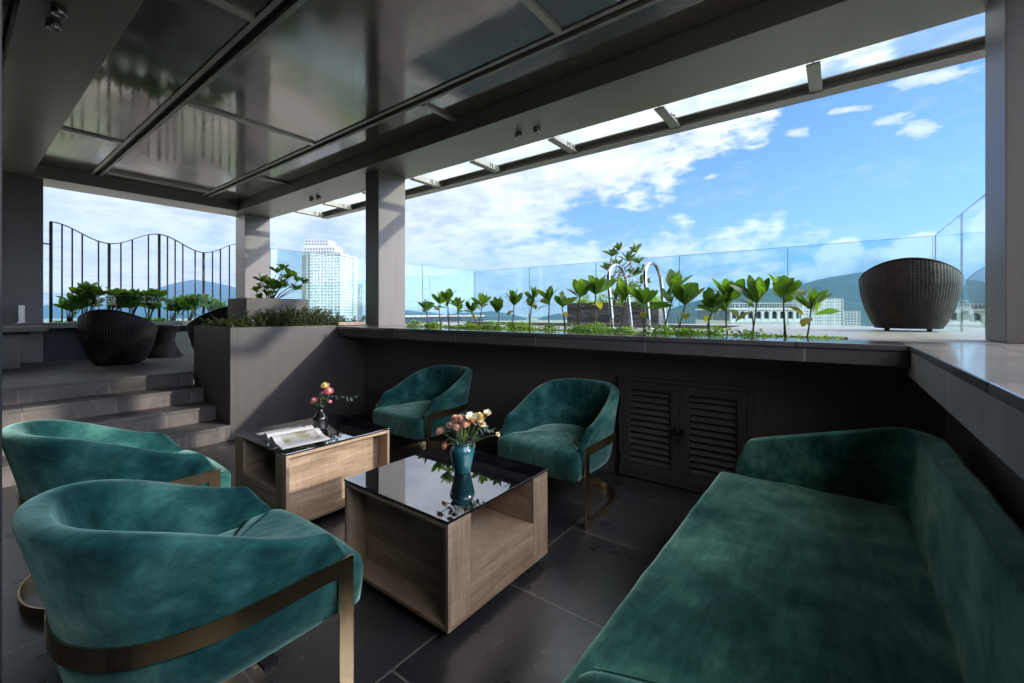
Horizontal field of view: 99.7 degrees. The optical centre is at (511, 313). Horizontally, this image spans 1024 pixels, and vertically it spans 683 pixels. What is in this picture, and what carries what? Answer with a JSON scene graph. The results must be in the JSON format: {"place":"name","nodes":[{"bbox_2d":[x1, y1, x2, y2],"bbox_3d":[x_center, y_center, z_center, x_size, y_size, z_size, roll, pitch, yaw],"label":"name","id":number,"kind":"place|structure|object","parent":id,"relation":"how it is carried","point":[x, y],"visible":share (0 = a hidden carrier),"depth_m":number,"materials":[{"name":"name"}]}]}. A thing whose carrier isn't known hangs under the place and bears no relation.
{"place":"outdoors","nodes":[
{"label":"outdoors","id":0,"kind":"place"},
{"bbox_2d":[2,353,193,384],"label":"terrace floor","id":1,"kind":"structure","parent":0,"point":[31,372],"depth_m":5.23,"materials":[{"name":"grey tile"}]},
{"bbox_2d":[2,173,42,362],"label":"column","id":2,"kind":"structure","parent":1,"relation":"on","point":[22,240],"depth_m":5.92,"materials":[{"name":"paint"}]},
{"bbox_2d":[2,326,48,368],"bbox_3d":[-6.893,0.422,4.540,0.750,0.515,2.700,0,0,37],"label":"bench table","id":3,"kind":"object","parent":1,"relation":"on","point":[10,347],"visible":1,"depth_m":5.29,"materials":[{"name":"stone"}]},
{"bbox_2d":[2,321,193,361],"bbox_3d":[-6.651,0.405,5.826,0.400,0.550,5.640,0,0,37],"label":"terrace ledge","id":4,"kind":"object","parent":1,"relation":"on","point":[61,341],"visible":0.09,"depth_m":6.23,"materials":[{"name":"concrete"}]},
{"bbox_2d":[16,305,26,322],"bbox_3d":[-6.621,0.010,5.833,0.080,0.240,0.100,0,0,37],"label":"glass clamp","id":5,"kind":"object","parent":4,"relation":"on","point":[21,313],"visible":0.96,"depth_m":5.82,"materials":[{"name":"metal"}]},
{"bbox_2d":[43,293,203,314],"bbox_3d":[-6.352,-0.075,6.402,0.012,0.408,4.318,0,0,37],"label":"glass screen","id":6,"kind":"object","parent":4,"relation":"on","point":[123,295],"visible":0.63,"depth_m":6.69,"materials":[{"name":"clear glass"}]},
{"bbox_2d":[77,309,157,364],"bbox_3d":[-5.300,0.312,5.829,0.810,0.730,0.794,0,0,-18],"label":"wicker chair","id":7,"kind":"object","parent":1,"relation":"on","point":[107,336],"visible":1,"depth_m":5.55,"materials":[{"name":"wicker"}]},
{"bbox_2d":[147,325,182,357],"bbox_3d":[-5.424,0.428,6.752,0.450,0.497,0.450,0,0,37],"label":"wicker table","id":8,"kind":"object","parent":1,"relation":"on","point":[164,345],"visible":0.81,"depth_m":6.64,"materials":[{"name":"black wicker"}]},
{"bbox_2d":[187,306,227,348],"bbox_3d":[-3.974,0.278,6.004,0.859,0.799,0.876,0,0,29],"label":"wicker chair","id":9,"kind":"object","parent":1,"relation":"on","point":[218,313],"visible":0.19,"depth_m":5.61,"materials":[{"name":"wicker"}]},
{"bbox_2d":[236,214,269,297],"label":"column","id":10,"kind":"structure","parent":1,"relation":"on","point":[252,246],"depth_m":8.28,"materials":[{"name":"paint"}]},
{"bbox_3d":[-6.138,0.535,7.338,0.590,0.730,2.530,0,0,37],"label":"planting bed","id":11,"kind":"object","parent":1,"relation":"on","visible":0},
{"bbox_2d":[53,292,90,321],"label":"broadleaf shrub","id":12,"kind":"object","parent":11,"relation":"on","point":[65,303],"visible":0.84,"depth_m":6.55,"materials":[{"name":"green plant"}]},
{"bbox_2d":[69,281,107,311],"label":"broadleaf shrub","id":13,"kind":"object","parent":11,"relation":"on","point":[91,292],"visible":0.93,"depth_m":6.67,"materials":[{"name":"green plant"}]},
{"bbox_2d":[104,287,134,310],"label":"broadleaf shrub","id":14,"kind":"object","parent":11,"relation":"on","point":[118,302],"visible":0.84,"depth_m":6.89,"materials":[{"name":"green plant"}]},
{"bbox_2d":[53,317,196,321],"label":"hedge ground cover","id":15,"kind":"object","parent":11,"relation":"on","point":[157,319],"visible":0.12,"depth_m":7.38,"materials":[{"name":"green plant"}]},
{"bbox_2d":[121,288,149,313],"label":"broadleaf shrub","id":16,"kind":"object","parent":11,"relation":"on","point":[132,301],"visible":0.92,"depth_m":7.05,"materials":[{"name":"green plant"}]},
{"bbox_2d":[43,221,233,321],"bbox_3d":[-6.162,-0.507,7.795,0.118,1.814,3.237,0,0,37],"label":"wavy railing","id":17,"kind":"object","parent":11,"relation":"attached to","point":[50,243],"visible":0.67,"depth_m":7.39,"materials":[{"name":"metal"}]},
{"bbox_2d":[136,288,167,320],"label":"broadleaf shrub","id":18,"kind":"object","parent":11,"relation":"on","point":[152,302],"visible":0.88,"depth_m":7.25,"materials":[{"name":"green plant"}]},
{"bbox_2d":[162,296,197,320],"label":"broadleaf shrub","id":19,"kind":"object","parent":11,"relation":"on","point":[178,304],"visible":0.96,"depth_m":7.52,"materials":[{"name":"green plant"}]},
{"bbox_2d":[179,293,207,320],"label":"broadleaf shrub","id":20,"kind":"object","parent":11,"relation":"on","point":[191,299],"visible":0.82,"depth_m":7.72,"materials":[{"name":"green plant"}]},
{"bbox_2d":[196,294,226,311],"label":"broadleaf shrub","id":21,"kind":"object","parent":11,"relation":"on","point":[212,304],"visible":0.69,"depth_m":7.96,"materials":[{"name":"green plant"}]},
{"bbox_2d":[43,280,235,317],"bbox_3d":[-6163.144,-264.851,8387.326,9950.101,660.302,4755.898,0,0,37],"label":"mountain","id":22,"kind":"structure","parent":0,"point":[188,290],"depth_m":6482.97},
{"bbox_2d":[43,315,566,322],"bbox_3d":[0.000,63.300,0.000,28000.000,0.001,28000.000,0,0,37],"label":"city ground","id":23,"kind":"structure","parent":0,"point":[534,318],"depth_m":4440.94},
{"bbox_2d":[302,240,356,321],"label":"building","id":24,"kind":"structure","parent":23,"relation":"on","point":[329,277],"depth_m":469.06,"materials":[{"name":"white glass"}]},
{"bbox_2d":[357,284,361,321],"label":"grey tower","id":25,"kind":"structure","parent":23,"relation":"on","point":[359,301],"depth_m":635.14,"materials":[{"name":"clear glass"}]},
{"bbox_2d":[695,302,804,324],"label":"arcaded building","id":26,"kind":"structure","parent":23,"relation":"on","point":[769,313],"depth_m":95.32,"materials":[{"name":"white concrete"}]},
{"bbox_2d":[792,298,842,325],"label":"slab block","id":27,"kind":"structure","parent":23,"relation":"on","point":[834,319],"depth_m":419.56,"materials":[{"name":"white concrete"}]},
{"bbox_2d":[843,311,860,325],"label":"pale block","id":28,"kind":"structure","parent":23,"relation":"on","point":[851,318],"depth_m":519.56,"materials":[{"name":"white concrete"}]},
{"bbox_2d":[2,413,703,682],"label":"lounge floor","id":29,"kind":"structure","parent":0,"point":[545,618],"depth_m":1.88,"materials":[{"name":"grey tile"}]},
{"bbox_2d":[0,0,1,682],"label":"door frame","id":30,"kind":"object","parent":29,"relation":"on","point":[0,341],"visible":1,"depth_m":0.79,"materials":[{"name":"metal"}]},
{"bbox_2d":[2,420,230,619],"bbox_3d":[-1.978,0.905,2.191,0.691,0.790,0.811,0,0,37],"label":"velvet armchair","id":31,"kind":"object","parent":29,"relation":"on","point":[42,456],"visible":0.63,"depth_m":1.94,"materials":[{"name":"teal fabric"}]},
{"bbox_2d":[2,369,230,487],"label":"stone steps","id":32,"kind":"structure","parent":29,"relation":"on","point":[174,407],"depth_m":4.27,"materials":[{"name":"stone"}]},
{"bbox_2d":[11,479,362,682],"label":"velvet armchair","id":33,"kind":"object","parent":29,"relation":"on","point":[140,581],"visible":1,"depth_m":1.14,"materials":[{"name":"teal fabric"}]},
{"bbox_2d":[194,324,371,440],"bbox_3d":[-2.791,0.724,5.405,1.060,1.153,1.683,0,0,37],"label":"stone planter","id":34,"kind":"object","parent":29,"relation":"on","point":[249,378],"visible":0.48,"depth_m":4.83,"materials":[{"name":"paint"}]},
{"bbox_2d":[228,298,307,326],"bbox_3d":[-3.030,0.021,5.387,0.540,0.397,0.720,0,0,37],"label":"planter","id":35,"kind":"object","parent":34,"relation":"on","point":[238,306],"visible":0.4,"depth_m":5.12,"materials":[{"name":"paint"}]},
{"bbox_2d":[249,263,308,298],"bbox_3d":[-2.915,-0.370,5.491,0.859,0.513,0.514,0,0,37],"label":"frangipani plant","id":36,"kind":"object","parent":35,"relation":"on","point":[273,284],"visible":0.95,"depth_m":5.43,"materials":[{"name":"green plant"}]},
{"bbox_2d":[196,302,365,326],"bbox_3d":[-2.800,0.028,5.386,1.107,0.389,1.859,0,0,37],"label":"fine leaved bush","id":37,"kind":"object","parent":34,"relation":"on","point":[281,318],"visible":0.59,"depth_m":5.01,"materials":[{"name":"green plant"}]},
{"bbox_2d":[331,322,363,324],"bbox_3d":[-2.109,0.129,5.542,0.150,0.034,0.390,0,0,29],"label":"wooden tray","id":38,"kind":"object","parent":34,"relation":"on","point":[346,323],"visible":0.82,"depth_m":5.45,"materials":[{"name":"brown wood"}]},
{"bbox_2d":[234,414,389,520],"bbox_3d":[-1.375,1.057,3.002,0.728,0.486,0.728,0,0,37],"label":"coffee table","id":39,"kind":"object","parent":29,"relation":"on","point":[306,482],"visible":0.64,"depth_m":2.83,"materials":[{"name":"brown wood"}]},
{"bbox_2d":[256,425,330,448],"bbox_3d":[-1.452,0.794,2.859,0.486,0.040,0.298,0,0,43],"label":"open magazine","id":40,"kind":"object","parent":39,"relation":"on","point":[289,437],"visible":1,"depth_m":2.79,"materials":[{"name":"paper"}]},
{"bbox_2d":[313,404,327,429],"bbox_3d":[-1.346,0.728,3.038,0.099,0.172,0.099,0,0,37],"label":"black bottle vase","id":41,"kind":"object","parent":39,"relation":"on","point":[320,419],"visible":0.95,"depth_m":3.01,"materials":[{"name":"ceramic"}]},
{"bbox_2d":[310,382,358,407],"bbox_3d":[-1.241,0.595,3.036,0.347,0.223,0.110,0,0,1],"label":"flower bouquet","id":42,"kind":"object","parent":41,"relation":"in","point":[329,390],"visible":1,"depth_m":3.03,"materials":[{"name":"pink plant"}]},
{"bbox_2d":[372,365,472,454],"bbox_3d":[-0.754,0.905,3.912,0.691,0.790,0.811,0,0,37],"label":"velvet armchair","id":43,"kind":"object","parent":29,"relation":"on","point":[426,403],"visible":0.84,"depth_m":3.79,"materials":[{"name":"teal fabric"}]},
{"bbox_2d":[344,444,547,633],"bbox_3d":[-0.319,1.057,2.194,0.728,0.486,0.728,0,0,37],"label":"coffee table","id":44,"kind":"object","parent":29,"relation":"on","point":[432,537],"visible":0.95,"depth_m":2.02,"materials":[{"name":"brown wood"}]},
{"bbox_2d":[450,440,474,474],"bbox_3d":[-0.255,0.737,2.215,0.128,0.153,0.128,0,0,37],"label":"teal vase","id":45,"kind":"object","parent":44,"relation":"on","point":[462,456],"visible":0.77,"depth_m":2.17,"materials":[{"name":"ceramic"}]},
{"bbox_2d":[435,409,499,448],"bbox_3d":[-0.226,0.608,2.207,0.334,0.237,0.140,0,0,-2],"label":"flower bouquet","id":46,"kind":"object","parent":45,"relation":"in","point":[471,417],"visible":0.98,"depth_m":2.21,"materials":[{"name":"pink plant"}]},
{"bbox_2d":[497,378,618,529],"bbox_3d":[0.371,0.905,3.045,0.691,0.790,0.811,0,0,37],"label":"velvet armchair","id":47,"kind":"object","parent":29,"relation":"on","point":[562,429],"visible":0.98,"depth_m":2.92,"materials":[{"name":"teal fabric"}]},
{"bbox_2d":[364,339,944,472],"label":"lounge back wall","id":48,"kind":"structure","parent":29,"relation":"on","point":[788,400],"depth_m":3.18,"materials":[{"name":"paint"}]},
{"bbox_2d":[337,326,908,372],"bbox_3d":[0.112,0.239,3.866,5.415,0.155,0.405,0,0,37],"label":"stone ledge","id":49,"kind":"object","parent":48,"relation":"on","point":[883,356],"visible":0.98,"depth_m":2.90,"materials":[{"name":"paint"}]},
{"bbox_2d":[619,375,753,492],"bbox_3d":[1.238,0.892,3.186,0.952,0.785,0.088,0,0,37],"label":"louvred door","id":50,"kind":"structure","parent":48,"relation":"attached to","point":[692,436],"depth_m":3.16,"materials":[{"name":"paint"}]},
{"bbox_2d":[622,380,679,482],"bbox_3d":[1.065,0.893,3.327,0.440,0.717,0.040,0,0,37],"label":"door leaf","id":51,"kind":"structure","parent":50,"relation":"in","point":[658,466],"depth_m":3.32,"materials":[{"name":"paint"}]},
{"bbox_2d":[680,385,747,489],"bbox_3d":[1.420,0.893,3.057,0.440,0.717,0.040,0,0,37],"label":"door leaf","id":52,"kind":"structure","parent":50,"relation":"in","point":[694,473],"depth_m":3.07,"materials":[{"name":"paint"}]},
{"bbox_2d":[562,427,1023,682],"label":"velvet sofa","id":53,"kind":"object","parent":29,"relation":"on","point":[885,555],"visible":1,"depth_m":1.30,"materials":[{"name":"teal fabric"}]},
{"bbox_2d":[945,409,1023,535],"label":"lounge side wall","id":54,"kind":"structure","parent":29,"relation":"on","point":[1001,480],"depth_m":1.67,"materials":[{"name":"paint"}]},
{"bbox_2d":[901,341,1023,479],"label":"concrete ledge","id":55,"kind":"object","parent":54,"relation":"on","point":[976,390],"visible":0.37,"depth_m":1.23,"materials":[{"name":"concrete"}]},
{"bbox_2d":[362,310,566,319],"bbox_3d":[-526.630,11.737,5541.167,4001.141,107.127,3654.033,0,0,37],"label":"hills","id":56,"kind":"structure","parent":0,"point":[491,315],"depth_m":4710.13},
{"bbox_2d":[43,12,984,314],"label":"sky","id":57,"kind":"structure","parent":0,"point":[903,158],"materials":[{"name":"blue"}]},
{"bbox_2d":[486,324,694,328],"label":"pool water","id":58,"kind":"structure","parent":0,"point":[587,326],"depth_m":7.18,"materials":[{"name":"teal liquid"}]},
{"bbox_2d":[607,261,667,328],"bbox_3d":[1.386,-0.171,4.730,0.530,0.786,0.649,0,0,37],"label":"pool ladder","id":59,"kind":"object","parent":58,"relation":"on","point":[645,269],"visible":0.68,"depth_m":4.68,"materials":[{"name":"silver metal"}]},
{"bbox_2d":[364,321,1023,344],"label":"pool deck","id":60,"kind":"structure","parent":0,"point":[965,335],"depth_m":3.85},
{"bbox_2d":[270,248,473,318],"bbox_3d":[-2.065,-0.356,7.593,0.014,1.076,4.158,0,0,37],"label":"glass fence","id":61,"kind":"object","parent":60,"relation":"on","point":[353,275],"visible":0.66,"depth_m":6.95,"materials":[{"name":"clear glass"}]},
{"bbox_2d":[366,170,404,325],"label":"column","id":62,"kind":"structure","parent":60,"relation":"on","point":[385,248],"depth_m":5.78,"materials":[{"name":"paint"}]},
{"bbox_2d":[405,315,484,322],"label":"pool parapet","id":63,"kind":"structure","parent":60,"relation":"on","point":[433,318],"depth_m":8.03,"materials":[{"name":"blue tile"}]},
{"bbox_2d":[567,302,667,323],"bbox_3d":[1.669,-0.005,6.981,1.540,0.333,0.420,0,0,37],"label":"stone box","id":64,"kind":"object","parent":60,"relation":"on","point":[586,313],"visible":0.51,"depth_m":6.83,"materials":[{"name":"stone"}]},
{"bbox_2d":[574,294,660,305],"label":"trailing plants","id":65,"kind":"object","parent":64,"relation":"on","point":[584,300],"visible":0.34,"depth_m":7.11,"materials":[{"name":"green plant"}]},
{"bbox_2d":[599,242,650,301],"bbox_3d":[1.914,-0.678,7.333,0.885,1.124,0.928,0,0,37],"label":"frangipani tree","id":66,"kind":"object","parent":64,"relation":"on","point":[627,256],"visible":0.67,"depth_m":7.28,"materials":[{"name":"green plant"}]},
{"bbox_2d":[475,236,926,324],"bbox_3d":[2.029,-0.366,7.110,7.074,1.056,0.014,0,0,37],"label":"glass fence","id":67,"kind":"object","parent":60,"relation":"on","point":[705,253],"visible":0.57,"depth_m":6.43,"materials":[{"name":"clear glass"}]},
{"bbox_2d":[858,257,963,331],"bbox_3d":[3.644,-0.161,3.979,0.715,0.645,0.701,0,0,42],"label":"wicker chair","id":68,"kind":"object","parent":60,"relation":"on","point":[913,293],"visible":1,"depth_m":3.74,"materials":[{"name":"wicker"}]},
{"bbox_2d":[934,194,984,330],"bbox_3d":[4.027,-0.366,3.867,0.014,1.056,2.728,0,0,37],"label":"glass fence","id":69,"kind":"object","parent":60,"relation":"on","point":[944,244],"visible":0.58,"depth_m":4.24,"materials":[{"name":"clear glass"}]},
{"bbox_2d":[985,0,1023,343],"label":"column","id":70,"kind":"structure","parent":60,"relation":"on","point":[1004,171],"depth_m":2.33,"materials":[{"name":"paint"}]},
{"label":"bed soil","id":71,"kind":"structure","parent":60,"relation":"in","visible":0},
{"bbox_2d":[418,299,434,323],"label":"young plant","id":72,"kind":"object","parent":71,"relation":"on","point":[426,306],"visible":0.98,"depth_m":5.26,"materials":[{"name":"green plant"}]},
{"bbox_2d":[431,292,446,326],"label":"young plant","id":73,"kind":"object","parent":71,"relation":"on","point":[439,298],"visible":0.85,"depth_m":5.14,"materials":[{"name":"green plant"}]},
{"bbox_2d":[437,288,457,326],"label":"young plant","id":74,"kind":"object","parent":71,"relation":"on","point":[448,294],"visible":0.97,"depth_m":4.89,"materials":[{"name":"green plant"}]},
{"bbox_2d":[449,297,464,324],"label":"young plant","id":75,"kind":"object","parent":71,"relation":"on","point":[457,302],"visible":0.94,"depth_m":4.92,"materials":[{"name":"green plant"}]},
{"bbox_2d":[462,293,490,326],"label":"young plant","id":76,"kind":"object","parent":71,"relation":"on","point":[483,299],"visible":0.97,"depth_m":4.74,"materials":[{"name":"green plant"}]},
{"bbox_2d":[489,296,502,322],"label":"young plant","id":77,"kind":"object","parent":71,"relation":"on","point":[496,304],"visible":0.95,"depth_m":4.52,"materials":[{"name":"green plant"}]},
{"bbox_2d":[505,288,522,327],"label":"young plant","id":78,"kind":"object","parent":71,"relation":"on","point":[514,298],"visible":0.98,"depth_m":4.46,"materials":[{"name":"green plant"}]},
{"bbox_2d":[525,286,539,329],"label":"young plant","id":79,"kind":"object","parent":71,"relation":"on","point":[530,300],"visible":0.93,"depth_m":4.26,"materials":[{"name":"green plant"}]},
{"bbox_2d":[537,284,556,322],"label":"young plant","id":80,"kind":"object","parent":71,"relation":"on","point":[547,295],"visible":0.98,"depth_m":4.16,"materials":[{"name":"green plant"}]},
{"bbox_2d":[554,290,577,329],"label":"young plant","id":81,"kind":"object","parent":71,"relation":"on","point":[562,300],"visible":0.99,"depth_m":4.17,"materials":[{"name":"green plant"}]},
{"bbox_2d":[567,278,592,330],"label":"young plant","id":82,"kind":"object","parent":71,"relation":"on","point":[580,288],"visible":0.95,"depth_m":3.89,"materials":[{"name":"green plant"}]},
{"bbox_2d":[583,275,616,326],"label":"young plant","id":83,"kind":"object","parent":71,"relation":"on","point":[600,285],"visible":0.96,"depth_m":3.91,"materials":[{"name":"green plant"}]},
{"bbox_2d":[605,278,638,325],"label":"young plant","id":84,"kind":"object","parent":71,"relation":"on","point":[622,290],"visible":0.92,"depth_m":3.76,"materials":[{"name":"green plant"}]},
{"bbox_2d":[405,320,845,339],"bbox_3d":[0.470,0.147,4.101,4.279,0.148,0.384,0,0,37],"label":"ground cover","id":85,"kind":"object","parent":71,"relation":"on","point":[621,329],"visible":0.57,"depth_m":3.73,"materials":[{"name":"green plant"}]},
{"bbox_2d":[629,286,657,332],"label":"young plant","id":86,"kind":"object","parent":71,"relation":"on","point":[645,296],"visible":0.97,"depth_m":3.57,"materials":[{"name":"green plant"}]},
{"bbox_2d":[648,269,695,332],"bbox_3d":[1.322,-0.075,3.537,0.362,0.572,0.318,0,0,37],"label":"young plant","id":87,"kind":"object","parent":71,"relation":"on","point":[671,277],"visible":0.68,"depth_m":3.52,"materials":[{"name":"green plant"}]},
{"bbox_2d":[671,283,704,332],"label":"young plant","id":88,"kind":"object","parent":71,"relation":"on","point":[682,294],"visible":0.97,"depth_m":3.39,"materials":[{"name":"green plant"}]},
{"bbox_2d":[697,287,731,335],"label":"young plant","id":89,"kind":"object","parent":71,"relation":"on","point":[713,300],"visible":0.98,"depth_m":3.24,"materials":[{"name":"green plant"}]},
{"bbox_2d":[711,278,744,335],"bbox_3d":[1.628,-0.028,3.259,0.206,0.477,0.254,0,0,-36],"label":"young plant","id":90,"kind":"object","parent":71,"relation":"on","point":[724,287],"visible":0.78,"depth_m":3.23,"materials":[{"name":"green plant"}]},
{"bbox_2d":[730,275,769,335],"bbox_3d":[1.702,-0.031,3.097,0.251,0.484,0.310,0,0,37],"label":"young plant","id":91,"kind":"object","parent":71,"relation":"on","point":[756,289],"visible":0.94,"depth_m":3.06,"materials":[{"name":"green plant"}]},
{"bbox_2d":[768,272,806,337],"bbox_3d":[1.907,-0.043,3.000,0.220,0.507,0.287,0,0,37],"label":"young plant","id":92,"kind":"object","parent":71,"relation":"on","point":[785,288],"visible":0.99,"depth_m":3.00,"materials":[{"name":"green plant"}]},
{"bbox_2d":[794,284,839,338],"bbox_3d":[2.064,0.004,2.966,0.259,0.413,0.256,0,0,19],"label":"young plant","id":93,"kind":"object","parent":71,"relation":"on","point":[813,300],"visible":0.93,"depth_m":2.96,"materials":[{"name":"green plant"}]},
{"bbox_2d":[668,288,873,326],"bbox_3d":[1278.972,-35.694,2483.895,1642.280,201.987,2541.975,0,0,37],"label":"hill","id":94,"kind":"structure","parent":0,"point":[769,295],"depth_m":2054.43,"materials":[{"name":"blue"}]},
{"bbox_2d":[798,272,984,303],"bbox_3d":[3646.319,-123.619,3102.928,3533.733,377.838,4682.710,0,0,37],"label":"mountain","id":95,"kind":"structure","parent":0,"point":[845,287],"depth_m":2713.33,"materials":[{"name":"blue"}]},
{"bbox_2d":[954,304,984,327],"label":"arcaded building","id":96,"kind":"structure","parent":0,"point":[973,315],"depth_m":83.81,"materials":[{"name":"white concrete"}]},
{"bbox_3d":[-3.166,-0.338,1.700,11.500,3.476,0.120,0,0,37],"label":"house wall","id":97,"kind":"object","parent":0,"visible":0},
{"bbox_2d":[2,0,987,218],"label":"roof","id":98,"kind":"structure","parent":97,"relation":"on","point":[270,109],"depth_m":3.63,"materials":[{"name":"paint"}]},
{"bbox_2d":[45,18,60,32],"bbox_3d":[-2.942,-1.848,2.773,0.072,0.054,0.072,0,0,37],"label":"spotlight","id":99,"kind":"object","parent":98,"relation":"attached to","point":[52,25],"visible":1,"depth_m":2.76,"materials":[{"name":"metal"}]},
{"bbox_2d":[50,2,66,18],"bbox_3d":[-2.767,-1.848,2.640,0.072,0.054,0.072,0,0,37],"label":"spotlight","id":100,"kind":"object","parent":98,"relation":"attached to","point":[58,10],"visible":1,"depth_m":2.62,"materials":[{"name":"metal"}]},
{"bbox_2d":[515,132,521,138],"bbox_3d":[0.069,-1.848,4.492,0.072,0.054,0.072,0,0,37],"label":"spotlight","id":101,"kind":"object","parent":98,"relation":"attached to","point":[518,135],"visible":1,"depth_m":4.46,"materials":[{"name":"metal"}]},
{"bbox_2d":[533,126,539,133],"bbox_3d":[0.251,-1.848,4.367,0.072,0.054,0.072,0,0,37],"label":"spotlight","id":102,"kind":"object","parent":98,"relation":"attached to","point":[536,129],"visible":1,"depth_m":4.34,"materials":[{"name":"metal"}]},
{"bbox_2d":[295,35,984,218],"bbox_3d":[-0.209,-1.911,5.485,9.085,0.129,0.624,0,0,37],"label":"glass awning","id":103,"kind":"object","parent":98,"relation":"attached to","point":[816,86],"visible":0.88,"depth_m":4.09,"materials":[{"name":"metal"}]}
]}

